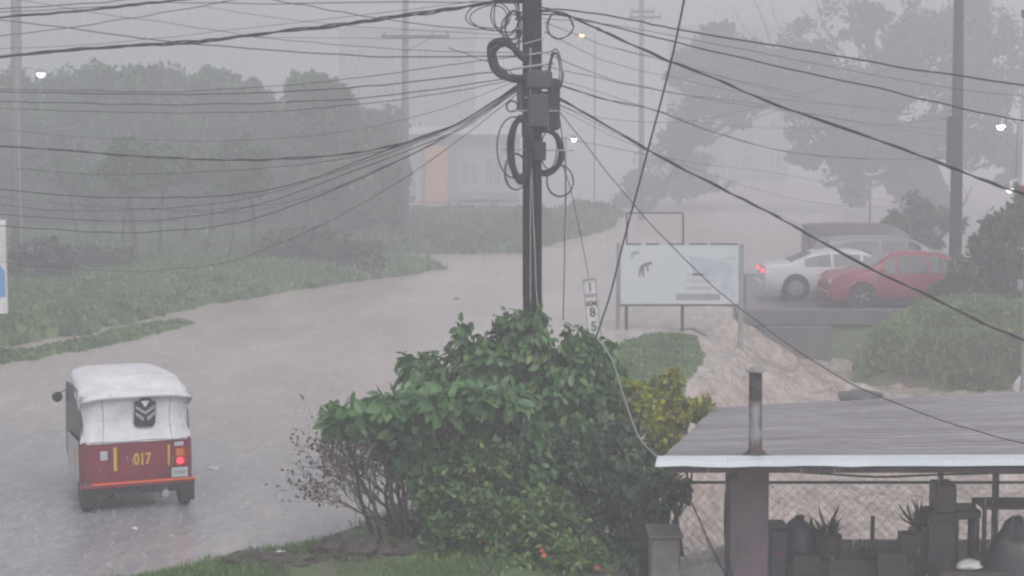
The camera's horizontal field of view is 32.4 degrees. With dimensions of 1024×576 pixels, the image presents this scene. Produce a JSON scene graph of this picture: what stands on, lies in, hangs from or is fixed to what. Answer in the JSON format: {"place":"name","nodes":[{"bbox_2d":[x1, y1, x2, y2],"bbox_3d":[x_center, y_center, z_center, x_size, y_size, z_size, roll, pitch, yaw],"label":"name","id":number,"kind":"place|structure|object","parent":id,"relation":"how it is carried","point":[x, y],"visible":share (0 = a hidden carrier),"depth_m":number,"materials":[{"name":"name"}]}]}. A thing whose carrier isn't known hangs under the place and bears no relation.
{"place":"outdoors","nodes":[
{"label":"outdoors","id":0,"kind":"place"},
{"bbox_2d":[0,0,185,18],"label":"overhead cable","id":1,"kind":"object","parent":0,"point":[100,8],"visible":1,"depth_m":21.57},
{"bbox_2d":[6,218,954,575],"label":"ground","id":2,"kind":"structure","parent":0,"point":[846,340],"depth_m":38.02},
{"bbox_2d":[0,220,7,313],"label":"roadside sign","id":3,"kind":"object","parent":2,"relation":"on","point":[3,283],"visible":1,"depth_m":31.06,"materials":[{"name":"white paint"}]},
{"bbox_2d":[10,0,23,246],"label":"utility pole","id":4,"kind":"object","parent":2,"relation":"on","point":[16,48],"visible":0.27,"depth_m":61.59,"materials":[{"name":"concrete"}]},
{"bbox_2d":[0,65,56,221],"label":"woodland tree","id":5,"kind":"object","parent":2,"relation":"on","point":[36,122],"visible":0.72,"depth_m":77.15,"materials":[{"name":"green plant"}]},
{"bbox_2d":[16,67,46,243],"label":"street lamp","id":6,"kind":"object","parent":2,"relation":"on","point":[40,72],"visible":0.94,"depth_m":61.04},
{"bbox_2d":[7,234,85,278],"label":"bush","id":7,"kind":"object","parent":2,"relation":"on","point":[47,254],"visible":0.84,"depth_m":49.76,"materials":[{"name":"green plant"}]},
{"bbox_2d":[23,62,89,223],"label":"woodland tree","id":8,"kind":"object","parent":2,"relation":"on","point":[59,81],"visible":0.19,"depth_m":81.08,"materials":[{"name":"green plant"}]},
{"bbox_2d":[34,152,101,245],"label":"slender tree","id":9,"kind":"object","parent":2,"relation":"on","point":[69,182],"visible":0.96,"depth_m":62.02,"materials":[{"name":"green plant"}]},
{"bbox_2d":[0,316,194,363],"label":"verge grass","id":10,"kind":"structure","parent":2,"relation":"on","point":[116,335],"depth_m":36.92,"materials":[{"name":"plant"}]},
{"bbox_2d":[76,162,121,237],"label":"slender tree","id":11,"kind":"object","parent":2,"relation":"on","point":[100,188],"visible":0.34,"depth_m":65.61,"materials":[{"name":"green plant"}]},
{"bbox_2d":[72,242,142,267],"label":"bush","id":12,"kind":"object","parent":2,"relation":"on","point":[97,255],"visible":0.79,"depth_m":53.74,"materials":[{"name":"green plant"}]},
{"bbox_2d":[56,57,166,226],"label":"woodland tree","id":13,"kind":"object","parent":2,"relation":"on","point":[100,127],"visible":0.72,"depth_m":76.56,"materials":[{"name":"green plant"}]},
{"bbox_2d":[95,134,156,248],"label":"slender tree","id":14,"kind":"object","parent":2,"relation":"on","point":[131,147],"visible":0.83,"depth_m":53.96,"materials":[{"name":"green plant"}]},
{"bbox_2d":[104,136,172,263],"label":"slender tree","id":15,"kind":"object","parent":2,"relation":"on","point":[158,165],"visible":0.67,"depth_m":54.28,"materials":[{"name":"green plant"}]},
{"bbox_2d":[151,60,189,215],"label":"woodland tree","id":16,"kind":"object","parent":2,"relation":"on","point":[175,78],"visible":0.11,"depth_m":81.72,"materials":[{"name":"green plant"}]},
{"bbox_2d":[142,141,204,254],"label":"slender tree","id":17,"kind":"object","parent":2,"relation":"on","point":[165,182],"visible":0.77,"depth_m":57.00,"materials":[{"name":"green plant"}]},
{"bbox_2d":[160,139,219,242],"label":"slender tree","id":18,"kind":"object","parent":2,"relation":"on","point":[195,148],"visible":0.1,"depth_m":63.99,"materials":[{"name":"green plant"}]},
{"bbox_2d":[0,87,416,225],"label":"distant wood","id":19,"kind":"object","parent":2,"relation":"on","point":[159,136],"visible":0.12,"depth_m":80.68,"materials":[{"name":"plant"}]},
{"bbox_2d":[165,63,254,225],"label":"woodland tree","id":20,"kind":"object","parent":2,"relation":"on","point":[193,124],"visible":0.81,"depth_m":76.56,"materials":[{"name":"green plant"}]},
{"bbox_2d":[192,150,238,249],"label":"slender tree","id":21,"kind":"object","parent":2,"relation":"on","point":[210,187],"visible":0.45,"depth_m":60.28,"materials":[{"name":"green plant"}]},
{"bbox_2d":[0,222,447,346],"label":"field grass","id":22,"kind":"structure","parent":2,"relation":"on","point":[83,302],"depth_m":49.14,"materials":[{"name":"plant"}]},
{"bbox_2d":[207,148,277,253],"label":"slender tree","id":23,"kind":"object","parent":2,"relation":"on","point":[218,167],"visible":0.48,"depth_m":57.22,"materials":[{"name":"green plant"}]},
{"bbox_2d":[229,75,276,225],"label":"woodland tree","id":24,"kind":"object","parent":2,"relation":"on","point":[258,130],"visible":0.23,"depth_m":78.96,"materials":[{"name":"green plant"}]},
{"bbox_2d":[203,549,317,568],"bbox_3d":[-2.494,2.778,17.624,1.282,0.249,0.791,0,5,0],"label":"soil heap","id":25,"kind":"object","parent":2,"relation":"on","point":[291,558],"visible":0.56,"depth_m":17.55,"materials":[{"name":"soil"}]},
{"bbox_2d":[239,225,311,258],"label":"bush","id":26,"kind":"object","parent":2,"relation":"on","point":[270,239],"visible":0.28,"depth_m":55.65,"materials":[{"name":"green plant"}]},
{"bbox_2d":[262,68,330,222],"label":"woodland tree","id":27,"kind":"object","parent":2,"relation":"on","point":[279,122],"visible":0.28,"depth_m":72.91,"materials":[{"name":"green plant"}]},
{"bbox_2d":[104,508,512,575],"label":"bank grass","id":28,"kind":"structure","parent":2,"relation":"on","point":[464,566],"depth_m":17.33,"materials":[{"name":"plant"}]},
{"bbox_2d":[274,220,362,260],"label":"bush","id":29,"kind":"object","parent":2,"relation":"on","point":[315,243],"visible":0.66,"depth_m":54.62,"materials":[{"name":"green plant"}]},
{"bbox_2d":[278,72,370,233],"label":"woodland tree","id":30,"kind":"object","parent":2,"relation":"on","point":[318,121],"visible":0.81,"depth_m":68.71,"materials":[{"name":"green plant"}]},
{"bbox_2d":[305,532,394,561],"bbox_3d":[-1.666,2.744,18.020,1.074,0.427,0.923,0,5,0],"label":"soil heap","id":31,"kind":"object","parent":2,"relation":"on","point":[341,544],"visible":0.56,"depth_m":17.84,"materials":[{"name":"soil"}]},
{"bbox_2d":[325,236,387,270],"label":"bush","id":32,"kind":"object","parent":2,"relation":"on","point":[365,255],"visible":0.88,"depth_m":54.02,"materials":[{"name":"green plant"}]},
{"bbox_2d":[265,387,466,533],"bbox_3d":[-1.480,1.886,18.836,2.271,1.626,2.212,0,5,0],"label":"bare shrub","id":33,"kind":"object","parent":2,"relation":"on","point":[362,464],"visible":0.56,"depth_m":18.70,"materials":[{"name":"brown plant"}]},
{"bbox_2d":[327,125,413,234],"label":"woodland tree","id":34,"kind":"object","parent":2,"relation":"on","point":[381,211],"visible":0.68,"depth_m":69.28,"materials":[{"name":"green plant"}]},
{"bbox_2d":[336,27,477,125],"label":"tall building","id":35,"kind":"structure","parent":2,"relation":"on","point":[352,67],"depth_m":148.96,"materials":[{"name":"white paint"}]},
{"bbox_2d":[381,0,449,231],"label":"utility pole","id":36,"kind":"object","parent":2,"relation":"on","point":[405,161],"visible":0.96,"depth_m":67.54,"materials":[{"name":"concrete"}]},
{"bbox_2d":[383,536,448,557],"bbox_3d":[-1.008,2.743,18.169,1.000,0.374,0.731,1,5,14],"label":"soil heap","id":37,"kind":"object","parent":2,"relation":"on","point":[405,545],"visible":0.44,"depth_m":17.98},
{"bbox_2d":[311,369,537,539],"bbox_3d":[-0.915,1.772,18.517,2.370,1.902,1.171,0,5,0],"label":"broad leaf shrub","id":38,"kind":"object","parent":2,"relation":"on","point":[484,405],"visible":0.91,"depth_m":18.31,"materials":[{"name":"green plant"}]},
{"bbox_2d":[409,126,521,202],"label":"building","id":39,"kind":"structure","parent":2,"relation":"on","point":[466,168],"depth_m":111.60,"materials":[{"name":"white paint"}]},
{"bbox_2d":[461,160,477,185],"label":"window","id":40,"kind":"structure","parent":39,"relation":"in","point":[469,168],"depth_m":111.75,"materials":[{"name":"white paint"}]},
{"bbox_2d":[485,157,501,185],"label":"window","id":41,"kind":"structure","parent":39,"relation":"in","point":[493,171],"depth_m":111.75,"materials":[{"name":"glass"}]},
{"bbox_2d":[333,202,617,254],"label":"verge grass","id":42,"kind":"structure","parent":2,"relation":"on","point":[491,228],"depth_m":70.95,"materials":[{"name":"green plant"}]},
{"bbox_2d":[408,432,623,575],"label":"flowering shrub","id":43,"kind":"object","parent":2,"relation":"on","point":[460,525],"visible":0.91,"depth_m":17.85,"materials":[{"name":"green plant"}]},
{"bbox_2d":[394,303,659,517],"bbox_3d":[0.167,1.445,19.440,2.805,2.539,1.758,3,6,29],"label":"climbing shrub","id":44,"kind":"object","parent":2,"relation":"on","point":[573,390],"visible":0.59,"depth_m":19.35,"materials":[{"name":"green plant"}]},
{"bbox_2d":[398,410,658,567],"bbox_3d":[0.175,2.246,19.258,2.308,2.088,2.396,-5,7,-43],"label":"shrub","id":45,"kind":"object","parent":2,"relation":"on","point":[602,518],"visible":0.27,"depth_m":18.95,"materials":[{"name":"green plant"}]},
{"bbox_2d":[492,0,573,377],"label":"utility pole","id":46,"kind":"object","parent":2,"relation":"on","point":[537,108],"visible":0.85,"depth_m":19.80,"materials":[{"name":"concrete"}]},
{"bbox_2d":[0,2,492,57],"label":"overhead cable","id":47,"kind":"object","parent":46,"relation":"attached to","point":[296,29],"visible":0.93,"depth_m":20.82,"materials":[{"name":"rubber"}]},
{"bbox_2d":[0,79,501,105],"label":"overhead cable","id":48,"kind":"object","parent":46,"relation":"attached to","point":[256,103],"visible":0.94,"depth_m":22.32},
{"bbox_2d":[0,20,515,57],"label":"overhead cable","id":49,"kind":"object","parent":46,"relation":"attached to","point":[261,49],"visible":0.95,"depth_m":21.68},
{"bbox_2d":[0,85,516,160],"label":"overhead cable","id":50,"kind":"object","parent":46,"relation":"attached to","point":[393,145],"visible":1,"depth_m":22.06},
{"bbox_2d":[0,87,516,197],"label":"overhead cable","id":51,"kind":"object","parent":46,"relation":"attached to","point":[269,189],"visible":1,"depth_m":21.91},
{"bbox_2d":[0,91,516,232],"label":"overhead cable","id":52,"kind":"object","parent":46,"relation":"attached to","point":[283,208],"visible":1,"depth_m":21.86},
{"bbox_2d":[0,90,516,220],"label":"overhead cable","id":53,"kind":"object","parent":46,"relation":"attached to","point":[249,206],"visible":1,"depth_m":22.61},
{"bbox_2d":[0,69,518,94],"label":"overhead cable","id":54,"kind":"object","parent":46,"relation":"attached to","point":[258,92],"visible":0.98,"depth_m":22.29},
{"bbox_2d":[487,37,529,83],"bbox_3d":[-0.037,-2.548,19.732,0.494,0.532,0.164,0,5,0],"label":"cable coil","id":55,"kind":"object","parent":46,"relation":"hanging from","point":[494,46],"visible":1,"depth_m":19.68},
{"bbox_2d":[507,114,534,184],"bbox_3d":[0.103,-1.554,19.789,0.327,0.794,0.105,0,5,0],"label":"cable coil","id":56,"kind":"object","parent":46,"relation":"hanging from","point":[529,162],"visible":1,"depth_m":19.77,"materials":[{"name":"rubber"}]},
{"bbox_2d":[562,85,952,159],"bbox_3d":[5.437,-2.970,34.179,1.616,1.341,30.399,2,5,23],"label":"overhead cable","id":57,"kind":"object","parent":46,"relation":"attached to","point":[716,132],"visible":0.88,"depth_m":31.36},
{"bbox_2d":[540,9,1023,195],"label":"overhead cable","id":58,"kind":"object","parent":46,"relation":"attached to","point":[800,113],"visible":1,"depth_m":18.34,"materials":[{"name":"rubber"}]},
{"bbox_2d":[540,7,1023,85],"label":"overhead cable","id":59,"kind":"object","parent":46,"relation":"attached to","point":[788,47],"visible":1,"depth_m":18.82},
{"bbox_2d":[541,14,1023,121],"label":"overhead cable","id":60,"kind":"object","parent":46,"relation":"attached to","point":[794,69],"visible":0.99,"depth_m":18.81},
{"bbox_2d":[541,91,1023,443],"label":"overhead cable","id":61,"kind":"object","parent":46,"relation":"attached to","point":[762,324],"visible":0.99,"depth_m":17.39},
{"bbox_2d":[542,91,1023,340],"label":"overhead cable","id":62,"kind":"object","parent":46,"relation":"attached to","point":[803,231],"visible":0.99,"depth_m":18.97,"materials":[{"name":"rubber"}]},
{"bbox_2d":[508,203,587,235],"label":"hedge bush","id":63,"kind":"object","parent":2,"relation":"on","point":[517,215],"visible":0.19,"depth_m":75.86,"materials":[{"name":"green plant"}]},
{"bbox_2d":[559,197,625,218],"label":"hedge bush","id":64,"kind":"object","parent":2,"relation":"on","point":[608,208],"visible":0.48,"depth_m":87.59,"materials":[{"name":"green plant"}]},
{"bbox_2d":[544,331,705,427],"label":"mound grass","id":65,"kind":"structure","parent":2,"relation":"on","point":[643,357],"depth_m":34.24,"materials":[{"name":"plant"}]},
{"bbox_2d":[610,174,667,207],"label":"hedge bush","id":66,"kind":"object","parent":2,"relation":"on","point":[651,185],"visible":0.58,"depth_m":104.63,"materials":[{"name":"green plant"}]},
{"bbox_2d":[629,0,660,219],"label":"utility pole","id":67,"kind":"object","parent":2,"relation":"on","point":[641,16],"visible":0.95,"depth_m":89.36,"materials":[{"name":"concrete"}]},
{"bbox_2d":[610,440,696,575],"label":"dangling shrub","id":68,"kind":"object","parent":2,"relation":"on","point":[635,560],"visible":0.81,"depth_m":17.95,"materials":[{"name":"green plant"}]},
{"bbox_2d":[611,365,717,555],"bbox_3d":[1.708,2.455,20.027,1.325,3.130,0.983,0,5,0],"label":"yellow shrub","id":69,"kind":"object","parent":2,"relation":"on","point":[668,416],"visible":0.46,"depth_m":19.94,"materials":[{"name":"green plant"}]},
{"bbox_2d":[645,523,683,575],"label":"concrete pedestal","id":70,"kind":"object","parent":2,"relation":"on","point":[664,549],"visible":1,"depth_m":17.26,"materials":[{"name":"concrete"}]},
{"bbox_2d":[616,212,743,350],"bbox_3d":[3.789,0.006,39.761,2.871,3.448,0.110,0,5,0],"label":"billboard","id":71,"kind":"object","parent":2,"relation":"on","point":[654,274],"visible":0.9,"depth_m":39.70,"materials":[{"name":"metal"}]},
{"bbox_2d":[627,150,736,203],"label":"hedge bush","id":72,"kind":"object","parent":2,"relation":"on","point":[696,186],"visible":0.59,"depth_m":109.39,"materials":[{"name":"green plant"}]},
{"bbox_2d":[665,25,792,181],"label":"tall building","id":73,"kind":"structure","parent":2,"relation":"on","point":[735,155],"depth_m":159.50,"materials":[{"name":"white paint"}]},
{"bbox_2d":[645,0,833,210],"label":"leaning tree","id":74,"kind":"object","parent":2,"relation":"on","point":[677,138],"visible":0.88,"depth_m":98.74,"materials":[{"name":"green plant"}]},
{"bbox_2d":[768,520,789,575],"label":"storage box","id":75,"kind":"object","parent":2,"relation":"on","point":[778,533],"visible":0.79,"depth_m":17.15,"materials":[{"name":"grey plastic"}]},
{"bbox_2d":[787,515,810,557],"bbox_3d":[2.813,2.757,17.361,0.272,1.044,0.271,0,5,0],"label":"water drum","id":76,"kind":"object","parent":2,"relation":"on","point":[799,536],"visible":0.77,"depth_m":17.23,"materials":[{"name":"grey plastic"}]},
{"bbox_2d":[792,551,819,575],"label":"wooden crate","id":77,"kind":"object","parent":2,"relation":"on","point":[806,563],"visible":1,"depth_m":16.98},
{"bbox_2d":[809,504,843,557],"bbox_3d":[3.094,2.696,17.323,0.347,1.171,0.485,0,5,0],"label":"potted plant","id":78,"kind":"object","parent":2,"relation":"on","point":[828,539],"visible":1,"depth_m":17.25,"materials":[{"name":"green plant"}]},
{"bbox_2d":[655,365,1023,575],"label":"shed","id":79,"kind":"structure","parent":2,"relation":"on","point":[754,443],"depth_m":16.80,"materials":[{"name":"metal"}]},
{"bbox_2d":[804,473,1023,477],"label":"slack cable","id":80,"kind":"object","parent":79,"relation":"attached to","point":[897,476],"visible":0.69,"depth_m":16.82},
{"bbox_2d":[828,556,861,575],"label":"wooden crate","id":81,"kind":"object","parent":2,"relation":"on","point":[845,565],"visible":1,"depth_m":16.94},
{"bbox_2d":[786,546,917,575],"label":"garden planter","id":82,"kind":"object","parent":2,"relation":"on","point":[869,564],"visible":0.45,"depth_m":17.09,"materials":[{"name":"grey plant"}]},
{"bbox_2d":[683,481,1023,562],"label":"chain link fence","id":83,"kind":"object","parent":2,"relation":"on","point":[872,529],"visible":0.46,"depth_m":18.46,"materials":[{"name":"metal"}]},
{"bbox_2d":[731,273,1022,361],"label":"road bridge","id":84,"kind":"structure","parent":2,"relation":"on","point":[802,326],"depth_m":42.83,"materials":[{"name":"concrete"}]},
{"bbox_2d":[755,248,871,299],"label":"white car","id":85,"kind":"object","parent":84,"relation":"on","point":[794,277],"visible":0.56,"depth_m":45.98,"materials":[{"name":"paint"}]},
{"bbox_2d":[801,223,920,251],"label":"maroon van","id":86,"kind":"object","parent":84,"relation":"on","point":[828,230],"visible":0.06,"depth_m":56.33,"materials":[{"name":"paint"}]},
{"bbox_2d":[810,235,948,256],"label":"silver car","id":87,"kind":"object","parent":84,"relation":"on","point":[872,244],"visible":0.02,"depth_m":49.85,"materials":[{"name":"paint"}]},
{"bbox_2d":[816,249,956,307],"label":"red car","id":88,"kind":"object","parent":84,"relation":"on","point":[857,286],"visible":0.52,"depth_m":43.73,"materials":[{"name":"paint"}]},
{"bbox_2d":[875,550,905,575],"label":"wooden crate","id":89,"kind":"object","parent":2,"relation":"on","point":[891,563],"visible":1,"depth_m":16.95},
{"bbox_2d":[775,0,1022,211],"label":"broad tree","id":90,"kind":"object","parent":2,"relation":"on","point":[911,37],"visible":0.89,"depth_m":96.56,"materials":[{"name":"green plant"}]},
{"bbox_2d":[897,530,920,575],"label":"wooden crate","id":91,"kind":"object","parent":2,"relation":"on","point":[908,543],"visible":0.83,"depth_m":17.17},
{"bbox_2d":[895,496,933,575],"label":"potted plant","id":92,"kind":"object","parent":2,"relation":"on","point":[916,522],"visible":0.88,"depth_m":17.27,"materials":[{"name":"green plant"}]},
{"bbox_2d":[840,539,992,560],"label":"wall","id":93,"kind":"structure","parent":2,"relation":"on","point":[847,546],"depth_m":17.70,"materials":[{"name":"concrete"}]},
{"bbox_2d":[879,188,969,249],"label":"bush","id":94,"kind":"object","parent":2,"relation":"on","point":[921,222],"visible":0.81,"depth_m":57.73,"materials":[{"name":"green plant"}]},
{"bbox_2d":[851,288,1022,391],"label":"creek bank scrub","id":95,"kind":"object","parent":2,"relation":"on","point":[942,345],"visible":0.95,"depth_m":38.38,"materials":[{"name":"green plant"}]},
{"bbox_2d":[920,479,956,575],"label":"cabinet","id":96,"kind":"object","parent":2,"relation":"on","point":[940,538],"visible":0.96,"depth_m":17.12,"materials":[{"name":"metal"}]},
{"bbox_2d":[926,271,969,295],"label":"bush","id":97,"kind":"object","parent":2,"relation":"on","point":[947,284],"visible":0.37,"depth_m":41.29,"materials":[{"name":"green plant"}]},
{"bbox_2d":[946,0,963,260],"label":"utility pole","id":98,"kind":"object","parent":2,"relation":"on","point":[954,144],"visible":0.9,"depth_m":47.79,"materials":[{"name":"grey wood"}]},
{"bbox_2d":[948,479,980,560],"bbox_3d":[4.433,2.591,17.346,0.280,1.377,0.360,0,5,0],"label":"wooden chair","id":99,"kind":"object","parent":2,"relation":"on","point":[969,512],"visible":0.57,"depth_m":17.17,"materials":[{"name":"wood"}]},
{"bbox_2d":[930,558,1009,575],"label":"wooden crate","id":100,"kind":"object","parent":2,"relation":"on","point":[968,567],"visible":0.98,"depth_m":16.69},
{"bbox_2d":[947,231,1023,295],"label":"bush","id":101,"kind":"object","parent":2,"relation":"on","point":[973,270],"visible":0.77,"depth_m":41.39,"materials":[{"name":"green plant"}]},
{"bbox_2d":[970,497,1023,553],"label":"table frame","id":102,"kind":"object","parent":2,"relation":"on","point":[985,504],"visible":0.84,"depth_m":17.15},
{"bbox_2d":[976,183,1023,293],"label":"bush","id":103,"kind":"object","parent":2,"relation":"on","point":[1003,227],"visible":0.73,"depth_m":41.85,"materials":[{"name":"green plant"}]},
{"bbox_2d":[983,515,1023,575],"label":"covered bundle","id":104,"kind":"object","parent":2,"relation":"on","point":[1005,550],"visible":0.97,"depth_m":16.75,"materials":[{"name":"fabric"}]},
{"bbox_2d":[1017,10,1023,390],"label":"utility pole","id":105,"kind":"object","parent":2,"relation":"on","point":[1021,172],"visible":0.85,"depth_m":32.87,"materials":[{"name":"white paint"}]},
{"bbox_2d":[0,146,1023,575],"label":"flood water","id":106,"kind":"structure","parent":0,"point":[248,372],"depth_m":33.82,"materials":[{"name":"liquid"}]},
{"bbox_2d":[52,363,195,510],"bbox_3d":[-4.911,1.767,21.895,1.443,1.575,2.580,-2,5,-22],"label":"mototaxi","id":107,"kind":"object","parent":106,"relation":"on","point":[127,429],"visible":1,"depth_m":20.88,"materials":[{"name":"red paint"}]},
{"bbox_2d":[582,278,601,334],"bbox_3d":[1.347,0.849,29.706,0.328,2.045,0.090,0,5,0],"label":"kilometre post","id":108,"kind":"object","parent":106,"relation":"on","point":[591,303],"visible":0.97,"depth_m":29.62,"materials":[{"name":"white paint"}]},
{"bbox_2d":[837,388,883,400],"bbox_3d":[7.083,2.235,35.953,0.883,0.352,0.798,2,6,26],"label":"rock","id":109,"kind":"object","parent":106,"relation":"in","point":[856,394],"visible":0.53,"depth_m":35.75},
{"bbox_2d":[0,0,1023,145],"label":"sky","id":110,"kind":"structure","parent":0,"point":[273,68],"materials":[{"name":"grey"}]},
{"bbox_2d":[595,0,684,340],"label":"overhead cable","id":111,"kind":"object","parent":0,"point":[676,37],"visible":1,"depth_m":17.10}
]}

